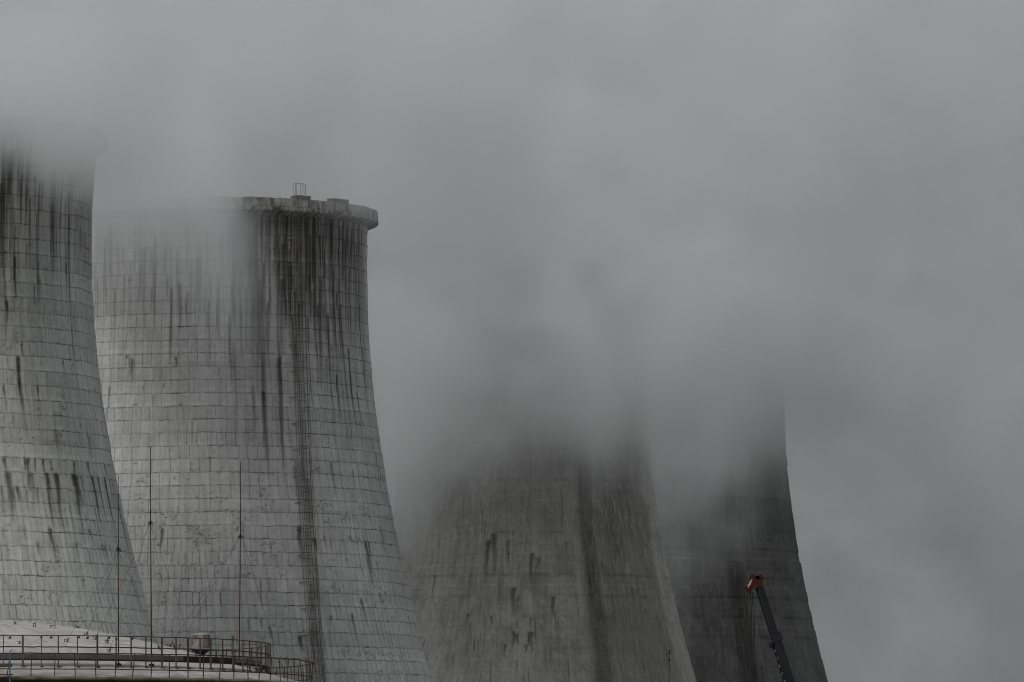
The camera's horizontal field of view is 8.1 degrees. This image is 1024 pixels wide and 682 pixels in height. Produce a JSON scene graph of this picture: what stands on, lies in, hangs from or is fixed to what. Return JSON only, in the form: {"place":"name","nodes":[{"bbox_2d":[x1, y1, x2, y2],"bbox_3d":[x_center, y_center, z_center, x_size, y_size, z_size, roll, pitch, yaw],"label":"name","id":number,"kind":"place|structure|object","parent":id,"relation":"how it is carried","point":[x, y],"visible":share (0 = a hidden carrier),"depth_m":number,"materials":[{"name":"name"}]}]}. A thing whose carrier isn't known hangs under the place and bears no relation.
{"place":"outdoors","nodes":[
{"label":"outdoors","id":0,"kind":"place"},
{"bbox_2d":[0,116,156,643],"bbox_3d":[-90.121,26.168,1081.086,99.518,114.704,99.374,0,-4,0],"label":"cooling tower","id":1,"kind":"structure","parent":0,"point":[58,515],"depth_m":1063.87,"materials":[{"name":"concrete"}]},
{"bbox_2d":[92,183,432,681],"bbox_3d":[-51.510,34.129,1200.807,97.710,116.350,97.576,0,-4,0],"label":"cooling tower","id":2,"kind":"structure","parent":0,"point":[231,333],"depth_m":1176.38,"materials":[{"name":"concrete"}]},
{"bbox_2d":[0,0,1023,681],"label":"sky","id":3,"kind":"structure","parent":0,"point":[831,190],"materials":[{"name":"grey"}]},
{"bbox_2d":[392,324,696,681],"bbox_3d":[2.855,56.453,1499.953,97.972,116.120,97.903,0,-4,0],"label":"cooling tower","id":4,"kind":"structure","parent":0,"point":[526,524],"depth_m":1478.10,"materials":[{"name":"grey concrete"}]},
{"bbox_2d":[647,356,827,681],"bbox_3d":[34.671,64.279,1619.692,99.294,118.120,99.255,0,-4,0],"label":"cooling tower","id":5,"kind":"structure","parent":0,"point":[717,441],"depth_m":1597.08,"materials":[{"name":"grey concrete"}]},
{"label":"ground","id":6,"kind":"structure","parent":0,"visible":0},
{"bbox_2d":[9,650,11,681],"bbox_3d":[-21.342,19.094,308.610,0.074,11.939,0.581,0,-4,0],"label":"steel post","id":7,"kind":"object","parent":6,"relation":"on","point":[10,666],"visible":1,"depth_m":308.73,"materials":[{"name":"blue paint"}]},
{"bbox_2d":[0,620,313,681],"bbox_3d":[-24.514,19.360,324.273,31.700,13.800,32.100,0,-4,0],"label":"storage tank","id":8,"kind":"object","parent":6,"relation":"on","point":[41,652],"visible":0.99,"depth_m":315.35,"materials":[{"name":"metal"}]},
{"bbox_2d":[64,476,160,664],"bbox_3d":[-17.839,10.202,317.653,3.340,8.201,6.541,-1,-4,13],"label":"lightning mast","id":9,"kind":"object","parent":8,"relation":"on","point":[118,550],"visible":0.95,"depth_m":314.43,"materials":[{"name":"metal"}]},
{"bbox_2d":[93,446,195,665],"bbox_3d":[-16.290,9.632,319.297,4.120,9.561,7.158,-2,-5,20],"label":"lightning mast","id":10,"kind":"object","parent":8,"relation":"on","point":[150,522],"visible":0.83,"depth_m":315.58,"materials":[{"name":"metal"}]},
{"bbox_2d":[167,462,285,677],"bbox_3d":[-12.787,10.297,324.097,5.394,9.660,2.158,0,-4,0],"label":"lightning mast","id":11,"kind":"object","parent":8,"relation":"on","point":[239,585],"visible":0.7,"depth_m":323.36,"materials":[{"name":"metal"}]},
{"bbox_2d":[744,574,797,681],"bbox_3d":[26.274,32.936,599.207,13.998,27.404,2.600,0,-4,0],"label":"mobile crane","id":12,"kind":"object","parent":6,"relation":"on","point":[776,642],"visible":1,"depth_m":599.65,"materials":[{"name":"black paint"}]}
]}

